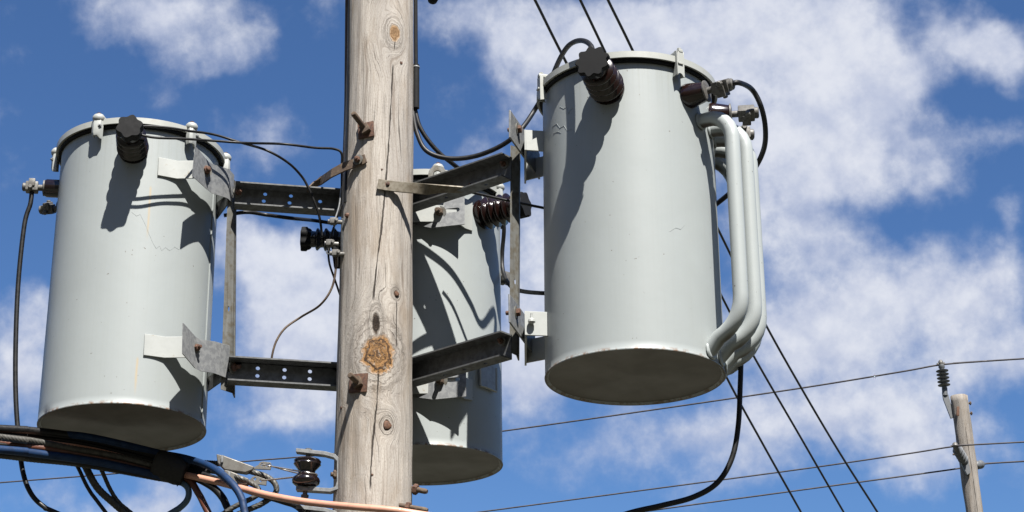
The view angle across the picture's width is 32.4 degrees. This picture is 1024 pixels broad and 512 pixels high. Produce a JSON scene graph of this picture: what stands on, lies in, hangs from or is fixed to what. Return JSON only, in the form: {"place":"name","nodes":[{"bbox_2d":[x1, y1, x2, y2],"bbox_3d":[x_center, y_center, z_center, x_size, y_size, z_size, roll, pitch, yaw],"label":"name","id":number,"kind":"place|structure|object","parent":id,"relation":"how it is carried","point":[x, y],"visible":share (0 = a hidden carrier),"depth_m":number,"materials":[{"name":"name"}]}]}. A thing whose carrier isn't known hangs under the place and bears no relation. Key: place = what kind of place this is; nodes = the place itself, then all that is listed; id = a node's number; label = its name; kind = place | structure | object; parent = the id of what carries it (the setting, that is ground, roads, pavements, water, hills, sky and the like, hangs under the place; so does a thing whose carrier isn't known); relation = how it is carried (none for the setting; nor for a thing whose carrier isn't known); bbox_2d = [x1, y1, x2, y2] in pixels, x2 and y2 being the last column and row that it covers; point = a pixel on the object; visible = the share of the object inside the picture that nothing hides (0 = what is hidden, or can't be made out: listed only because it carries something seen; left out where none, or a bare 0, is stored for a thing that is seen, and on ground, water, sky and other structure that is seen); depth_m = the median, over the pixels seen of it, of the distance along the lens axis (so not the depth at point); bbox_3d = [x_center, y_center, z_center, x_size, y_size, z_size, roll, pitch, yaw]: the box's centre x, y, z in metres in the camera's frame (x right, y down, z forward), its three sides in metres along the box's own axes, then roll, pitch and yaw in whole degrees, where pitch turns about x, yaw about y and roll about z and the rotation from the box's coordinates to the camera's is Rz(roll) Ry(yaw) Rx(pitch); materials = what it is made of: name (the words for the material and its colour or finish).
{"place":"outdoors","nodes":[
{"label":"outdoors","id":0,"kind":"place"},
{"bbox_2d":[217,454,270,474],"bbox_3d":[-0.923,0.718,6.066,0.190,0.067,0.043,-1,-22,0],"label":"wedge clamp","id":1,"kind":"object","parent":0,"point":[230,464],"visible":0.99,"depth_m":6.05,"materials":[{"name":"metal"}]},
{"bbox_2d":[205,460,278,511],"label":"messenger strand","id":2,"kind":"object","parent":1,"relation":"attached to","point":[263,502],"visible":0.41,"depth_m":6.04,"materials":[{"name":"metal"}]},
{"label":"bundle cable","id":3,"kind":"object","parent":2,"relation":"attached to","visible":0},
{"bbox_2d":[0,434,151,467],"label":"bundle cable","id":4,"kind":"object","parent":3,"relation":"attached to","point":[68,447],"visible":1,"depth_m":6.12,"materials":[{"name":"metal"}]},
{"bbox_2d":[0,433,153,461],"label":"bundle cable","id":5,"kind":"object","parent":3,"relation":"on","point":[95,446],"visible":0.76,"depth_m":6.19,"materials":[{"name":"black rubber"}]},
{"bbox_2d":[0,425,209,473],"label":"bundle cable","id":6,"kind":"object","parent":5,"relation":"on","point":[45,432],"visible":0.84,"depth_m":6.12,"materials":[{"name":"black rubber"}]},
{"bbox_2d":[150,450,190,485],"bbox_3d":[-1.209,0.754,6.229,0.139,0.133,0.107,-1,-22,0],"label":"tape wrap","id":7,"kind":"object","parent":6,"relation":"attached to","point":[169,467],"visible":1,"depth_m":6.19,"materials":[{"name":"black plastic"}]},
{"bbox_2d":[0,445,159,479],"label":"bundle cable","id":8,"kind":"object","parent":7,"relation":"attached to","point":[51,455],"visible":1,"depth_m":6.10,"materials":[{"name":"rubber"}]},
{"bbox_2d":[67,431,247,511],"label":"bundle cable","id":9,"kind":"object","parent":7,"relation":"attached to","point":[228,480],"visible":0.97,"depth_m":6.16,"materials":[{"name":"rubber"}]},
{"bbox_2d":[194,480,232,511],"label":"bundle cable","id":10,"kind":"object","parent":7,"relation":"attached to","point":[217,491],"visible":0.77,"depth_m":6.14,"materials":[{"name":"black rubber"}]},
{"bbox_2d":[0,454,155,480],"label":"bundle cable","id":11,"kind":"object","parent":3,"relation":"attached to","point":[15,457],"visible":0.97,"depth_m":6.04,"materials":[{"name":"black rubber"}]},
{"bbox_2d":[76,467,106,511],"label":"hanging cable","id":12,"kind":"object","parent":11,"relation":"hanging from","point":[92,494],"visible":0.74,"depth_m":6.16,"materials":[{"name":"black rubber"}]},
{"bbox_2d":[82,468,128,511],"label":"hanging cable","id":13,"kind":"object","parent":11,"relation":"hanging from","point":[104,494],"visible":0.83,"depth_m":6.18,"materials":[{"name":"rubber"}]},
{"bbox_2d":[99,470,132,511],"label":"hanging cable","id":14,"kind":"object","parent":13,"relation":"attached to","point":[109,487],"visible":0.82,"depth_m":6.21,"materials":[{"name":"rubber"}]},
{"bbox_2d":[28,457,166,482],"bbox_3d":[-2.452,0.539,5.271,3.206,0.310,0.162,17,-28,-37],"label":"bundle cable","id":15,"kind":"object","parent":3,"relation":"on","point":[89,466],"visible":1,"depth_m":6.15,"materials":[{"name":"rubber"}]},
{"bbox_2d":[0,441,211,511],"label":"bundle cable","id":16,"kind":"object","parent":3,"relation":"on","point":[194,486],"visible":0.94,"depth_m":6.15,"materials":[{"name":"brown rubber"}]},
{"bbox_2d":[168,480,191,511],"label":"bundle cable","id":17,"kind":"object","parent":3,"relation":"hanging from","point":[184,503],"visible":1,"depth_m":6.19,"materials":[{"name":"blue rubber"}]},
{"bbox_2d":[224,470,266,485],"bbox_3d":[-0.914,0.762,6.042,0.146,0.053,0.043,-1,-22,0],"label":"wedge clamp","id":18,"kind":"object","parent":1,"relation":"attached to","point":[256,481],"visible":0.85,"depth_m":6.03,"materials":[{"name":"metal"}]},
{"bbox_2d":[210,471,260,511],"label":"messenger strand","id":19,"kind":"object","parent":18,"relation":"attached to","point":[231,508],"visible":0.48,"depth_m":6.02,"materials":[{"name":"metal"}]},
{"bbox_2d":[49,440,425,511],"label":"bundle cable","id":20,"kind":"object","parent":18,"relation":"attached to","point":[293,499],"visible":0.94,"depth_m":5.89,"materials":[{"name":"rubber"}]},
{"bbox_2d":[260,464,317,475],"bbox_3d":[-0.753,0.734,6.016,0.212,0.064,0.078,-13,-25,27],"label":"bail wire","id":21,"kind":"object","parent":1,"relation":"attached to","point":[288,470],"visible":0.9,"depth_m":6.02,"materials":[{"name":"silver metal"}]},
{"bbox_2d":[428,0,437,3],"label":"wire end","id":22,"kind":"object","parent":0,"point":[432,1],"visible":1,"depth_m":7.58,"materials":[{"name":"black rubber"}]},
{"bbox_2d":[0,0,1023,511],"label":"sky","id":23,"kind":"structure","parent":0,"point":[891,169],"materials":[{"name":"blue"}]},
{"bbox_2d":[607,0,877,511],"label":"line wire","id":24,"kind":"object","parent":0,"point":[729,252],"visible":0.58,"depth_m":10.99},
{"bbox_3d":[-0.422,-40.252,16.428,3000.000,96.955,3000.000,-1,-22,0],"label":"ground","id":25,"kind":"structure","parent":0,"visible":0},
{"bbox_2d":[333,0,413,511],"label":"utility pole","id":26,"kind":"object","parent":25,"relation":"on","point":[373,437],"visible":0.95,"depth_m":6.19,"materials":[{"name":"brown wood"}]},
{"bbox_2d":[227,355,336,390],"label":"channel beam","id":27,"kind":"structure","parent":26,"relation":"attached to","point":[243,371],"depth_m":6.21,"materials":[{"name":"metal"}]},
{"bbox_2d":[182,323,229,377],"bbox_3d":[-1.072,0.336,6.104,0.037,0.132,0.286,-11,-24,24],"label":"mounting plate","id":28,"kind":"object","parent":27,"relation":"attached to","point":[206,356],"visible":0.98,"depth_m":6.11,"materials":[{"name":"metal"}]},
{"bbox_2d":[233,181,341,216],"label":"channel beam","id":29,"kind":"structure","parent":26,"relation":"attached to","point":[249,196],"depth_m":6.47,"materials":[{"name":"metal"}]},
{"bbox_2d":[22,112,231,450],"bbox_3d":[-1.414,0.102,6.455,0.805,1.126,0.657,-20,-29,39],"label":"pole transformer","id":30,"kind":"object","parent":29,"relation":"attached to","point":[133,263],"visible":0.93,"depth_m":6.22,"materials":[{"name":"grey paint"}]},
{"bbox_2d":[13,191,59,511],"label":"hanging cable","id":31,"kind":"object","parent":30,"relation":"hanging from","point":[37,501],"visible":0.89,"depth_m":6.29,"materials":[{"name":"black rubber"}]},
{"bbox_2d":[143,125,322,237],"bbox_3d":[-1.003,-0.290,6.309,0.712,0.347,0.098,8,-24,-20],"label":"jumper wire","id":32,"kind":"object","parent":30,"relation":"attached to","point":[257,147],"visible":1,"depth_m":6.38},
{"bbox_2d":[141,134,342,185],"bbox_3d":[-0.967,-0.370,6.319,0.747,0.146,0.131,4,-23,-12],"label":"jumper wire","id":33,"kind":"object","parent":30,"relation":"attached to","point":[241,142],"visible":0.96,"depth_m":6.34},
{"bbox_2d":[192,146,233,201],"bbox_3d":[-1.083,-0.291,6.361,0.042,0.125,0.251,-14,-26,29],"label":"mounting plate","id":34,"kind":"object","parent":29,"relation":"attached to","point":[212,178],"visible":1,"depth_m":6.37,"materials":[{"name":"metal"}]},
{"bbox_2d":[221,180,236,397],"bbox_3d":[-1.009,0.105,6.346,0.059,0.829,0.078,-1,-22,0],"label":"tie bar","id":35,"kind":"object","parent":29,"relation":"attached to","point":[229,328],"visible":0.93,"depth_m":6.32,"materials":[{"name":"metal"}]},
{"bbox_2d":[292,448,337,497],"bbox_3d":[-0.662,0.736,5.967,0.167,0.173,0.096,-1,-22,0],"label":"clevis insulator","id":36,"kind":"object","parent":26,"relation":"attached to","point":[304,482],"visible":1,"depth_m":5.94,"materials":[{"name":"ceramic"}]},
{"bbox_2d":[260,474,316,480],"bbox_3d":[-0.765,0.752,5.972,0.209,0.019,0.046,-7,-23,16],"label":"bail wire","id":37,"kind":"object","parent":36,"relation":"attached to","point":[278,478],"visible":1,"depth_m":5.99,"materials":[{"name":"silver metal"}]},
{"bbox_2d":[296,505,335,511],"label":"clevis insulator","id":38,"kind":"object","parent":26,"relation":"attached to","point":[311,509],"visible":0.97,"depth_m":5.90,"materials":[{"name":"metal"}]},
{"bbox_2d":[187,468,305,511],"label":"bundle cable","id":39,"kind":"object","parent":38,"relation":"attached to","point":[195,471],"visible":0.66,"depth_m":6.02,"materials":[{"name":"rubber"}]},
{"bbox_2d":[307,154,366,191],"bbox_3d":[-0.648,-0.301,6.401,0.071,0.078,0.312,18,-29,-38],"label":"brace strap","id":40,"kind":"object","parent":26,"relation":"attached to","point":[357,161],"visible":1,"depth_m":6.34,"materials":[{"name":"metal"}]},
{"bbox_2d":[342,0,347,180],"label":"wire moulding","id":41,"kind":"object","parent":26,"relation":"attached to","point":[346,10],"visible":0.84,"depth_m":6.59,"materials":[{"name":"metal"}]},
{"bbox_2d":[344,0,351,202],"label":"ground wire","id":42,"kind":"object","parent":26,"relation":"attached to","point":[348,68],"visible":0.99,"depth_m":6.51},
{"bbox_2d":[347,372,367,392],"bbox_3d":[-0.524,0.421,5.975,0.067,0.069,0.098,-1,-22,0],"label":"through bolt","id":43,"kind":"object","parent":26,"relation":"attached to","point":[358,383],"visible":1,"depth_m":5.99,"materials":[{"name":"metal"}]},
{"bbox_2d":[351,111,374,139],"bbox_3d":[-0.537,-0.473,6.334,0.065,0.070,0.099,-5,-23,11],"label":"through bolt","id":44,"kind":"object","parent":26,"relation":"attached to","point":[365,129],"visible":1,"depth_m":6.35,"materials":[{"name":"metal"}]},
{"bbox_2d":[399,502,427,511],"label":"side bolt","id":45,"kind":"object","parent":26,"relation":"attached to","point":[408,505],"visible":0.76,"depth_m":5.86,"materials":[{"name":"metal"}]},
{"bbox_2d":[413,0,419,109],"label":"cable guard","id":46,"kind":"object","parent":26,"relation":"attached to","point":[416,67],"visible":1,"depth_m":6.61,"materials":[{"name":"black plastic"}]},
{"bbox_2d":[414,108,458,167],"bbox_3d":[-0.219,-0.408,6.613,0.356,0.227,0.072,20,-30,-40],"label":"jumper cable","id":47,"kind":"object","parent":46,"relation":"hanging from","point":[432,145],"visible":0.62,"depth_m":6.53,"materials":[{"name":"black rubber"}]},
{"bbox_2d":[411,484,427,494],"bbox_3d":[-0.324,0.793,5.981,0.084,0.040,0.036,-10,-24,21],"label":"side bolt","id":48,"kind":"object","parent":26,"relation":"attached to","point":[416,489],"visible":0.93,"depth_m":5.97,"materials":[{"name":"metal"}]},
{"bbox_2d":[377,179,470,194],"bbox_3d":[-0.306,-0.246,6.283,0.350,0.058,0.060,2,-22,-7],"label":"brace strap","id":49,"kind":"object","parent":26,"relation":"attached to","point":[407,187],"visible":0.98,"depth_m":6.28,"materials":[{"name":"metal"}]},
{"bbox_2d":[412,330,511,387],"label":"channel beam","id":50,"kind":"structure","parent":26,"relation":"attached to","point":[487,350],"depth_m":6.11,"materials":[{"name":"metal"}]},
{"bbox_2d":[510,145,519,360],"bbox_3d":[0.017,-0.021,6.161,0.029,0.792,0.088,-9,-24,19],"label":"tie bar","id":51,"kind":"object","parent":50,"relation":"attached to","point":[514,230],"visible":0.81,"depth_m":6.16,"materials":[{"name":"metal"}]},
{"bbox_2d":[413,152,511,212],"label":"channel beam","id":52,"kind":"structure","parent":26,"relation":"attached to","point":[487,172],"depth_m":6.33,"materials":[{"name":"metal"}]},
{"bbox_2d":[300,162,531,485],"bbox_3d":[-0.368,0.259,6.710,0.897,1.107,0.689,-1,-22,0],"label":"pole transformer","id":53,"kind":"object","parent":52,"relation":"attached to","point":[458,281],"visible":0.56,"depth_m":6.50,"materials":[{"name":"grey paint"}]},
{"bbox_2d":[224,210,329,224],"bbox_3d":[-0.838,-0.157,6.619,0.159,0.127,0.498,-21,-29,40],"label":"jumper wire","id":54,"kind":"object","parent":53,"relation":"attached to","point":[279,216],"visible":0.89,"depth_m":6.54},
{"bbox_2d":[324,213,348,268],"bbox_3d":[-0.633,-0.064,6.296,0.086,0.214,0.116,8,-24,-19],"label":"connector bracket","id":55,"kind":"object","parent":53,"relation":"attached to","point":[335,248],"visible":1,"depth_m":6.28,"materials":[{"name":"metal"}]},
{"bbox_2d":[271,257,336,357],"bbox_3d":[-0.728,0.196,6.284,0.293,0.390,0.078,-14,-26,30],"label":"ground lead","id":56,"kind":"object","parent":55,"relation":"attached to","point":[308,312],"visible":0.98,"depth_m":6.26,"materials":[{"name":"metal"}]},
{"bbox_2d":[327,205,341,293],"bbox_3d":[-0.633,-0.015,6.315,0.052,0.341,0.068,-1,-22,0],"label":"ground lead","id":57,"kind":"object","parent":55,"relation":"hanging from","point":[329,263],"visible":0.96,"depth_m":6.27,"materials":[{"name":"grey metal"}]},
{"bbox_2d":[333,186,341,226],"bbox_3d":[-0.627,-0.178,6.333,0.030,0.162,0.008,9,-24,-23],"label":"ground lead","id":58,"kind":"object","parent":55,"relation":"attached to","point":[339,203],"visible":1,"depth_m":6.34,"materials":[{"name":"metal"}]},
{"bbox_2d":[412,196,464,227],"bbox_3d":[-0.322,-0.190,6.548,0.288,0.180,0.055,-4,-22,7],"label":"mounting plate","id":59,"kind":"object","parent":53,"relation":"attached to","point":[452,218],"visible":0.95,"depth_m":6.53,"materials":[{"name":"metal"}]},
{"bbox_2d":[412,373,465,399],"bbox_3d":[-0.307,0.439,6.291,0.282,0.152,0.055,-4,-22,8],"label":"mounting plate","id":60,"kind":"object","parent":53,"relation":"attached to","point":[442,389],"visible":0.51,"depth_m":6.28,"materials":[{"name":"metal"}]},
{"bbox_2d":[500,225,543,294],"bbox_3d":[0.042,0.001,6.645,0.124,0.450,0.400,17,-28,-36],"label":"jumper cable","id":61,"kind":"object","parent":53,"relation":"attached to","point":[505,278],"visible":0.69,"depth_m":6.80,"materials":[{"name":"black rubber"}]},
{"bbox_2d":[524,46,766,405],"bbox_3d":[0.453,-0.135,6.004,0.824,1.105,0.815,0,-22,0],"label":"pole transformer","id":62,"kind":"object","parent":52,"relation":"attached to","point":[637,148],"visible":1,"depth_m":5.85,"materials":[{"name":"grey paint"}]},
{"bbox_2d":[413,38,594,160],"bbox_3d":[0.065,-0.545,6.267,0.322,0.225,0.986,18,-29,-38],"label":"jumper cable","id":63,"kind":"object","parent":62,"relation":"attached to","point":[563,52],"visible":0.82,"depth_m":6.43,"materials":[{"name":"black rubber"}]},
{"bbox_2d":[472,192,543,208],"bbox_3d":[-0.017,-0.208,6.345,0.342,0.115,0.057,-3,-22,7],"label":"jumper wire","id":64,"kind":"object","parent":62,"relation":"attached to","point":[508,200],"visible":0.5,"depth_m":6.33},
{"bbox_2d":[505,294,534,351],"bbox_3d":[0.028,0.239,6.014,0.050,0.103,0.363,-6,-23,13],"label":"mounting plate","id":65,"kind":"object","parent":62,"relation":"attached to","point":[515,313],"visible":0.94,"depth_m":5.93,"materials":[{"name":"metal"}]},
{"bbox_2d":[507,110,539,178],"bbox_3d":[0.034,-0.393,6.273,0.050,0.105,0.368,-6,-23,13],"label":"mounting plate","id":66,"kind":"object","parent":62,"relation":"attached to","point":[515,129],"visible":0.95,"depth_m":6.19,"materials":[{"name":"metal"}]},
{"bbox_2d":[625,318,744,511],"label":"hanging cable","id":67,"kind":"object","parent":62,"relation":"hanging from","point":[715,483],"visible":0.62,"depth_m":5.87,"materials":[{"name":"black rubber"}]},
{"bbox_2d":[717,80,767,205],"bbox_3d":[0.789,-0.369,6.254,0.199,0.272,0.737,2,-22,-7],"label":"jumper cable","id":68,"kind":"object","parent":62,"relation":"attached to","point":[755,94],"visible":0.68,"depth_m":6.10,"materials":[{"name":"black rubber"}]},
{"bbox_2d":[534,0,801,511],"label":"line wire","id":69,"kind":"object","parent":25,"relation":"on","point":[727,379],"visible":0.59,"depth_m":11.19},
{"bbox_2d":[579,0,843,511],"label":"line wire","id":70,"kind":"object","parent":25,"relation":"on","point":[723,299],"visible":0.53,"depth_m":11.08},
{"bbox_2d":[950,394,982,511],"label":"utility pole","id":71,"kind":"object","parent":25,"relation":"on","point":[960,403],"visible":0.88,"depth_m":21.61,"materials":[{"name":"wood"}]},
{"bbox_2d":[936,360,952,418],"bbox_3d":[5.404,1.659,21.981,0.172,0.762,0.156,-1,-22,0],"label":"post insulator","id":72,"kind":"object","parent":71,"relation":"attached to","point":[943,377],"visible":1,"depth_m":21.97,"materials":[{"name":"ceramic"}]},
{"bbox_2d":[0,358,1023,482],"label":"wire","id":73,"kind":"object","parent":72,"relation":"attached to","point":[630,412],"visible":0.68,"depth_m":23.31,"materials":[{"name":"black metal"}]},
{"bbox_2d":[952,442,970,475],"bbox_3d":[5.447,2.463,21.367,0.135,0.329,0.437,-12,-25,26],"label":"post insulator","id":74,"kind":"object","parent":71,"relation":"attached to","point":[961,456],"visible":1,"depth_m":21.37,"materials":[{"name":"ceramic"}]},
{"bbox_2d":[478,441,1023,511],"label":"wire","id":75,"kind":"object","parent":74,"relation":"attached to","point":[950,446],"visible":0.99,"depth_m":22.27,"materials":[{"name":"black metal"}]},
{"bbox_2d":[977,460,984,468],"bbox_3d":[5.791,2.594,21.825,0.110,0.140,0.251,-18,-28,36],"label":"post insulator","id":76,"kind":"object","parent":71,"relation":"attached to","point":[980,464],"visible":0.7,"depth_m":21.78,"materials":[{"name":"white ceramic"}]},
{"bbox_2d":[648,461,1023,511],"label":"wire","id":77,"kind":"object","parent":76,"relation":"attached to","point":[830,485],"visible":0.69,"depth_m":22.43,"materials":[{"name":"black metal"}]}
]}

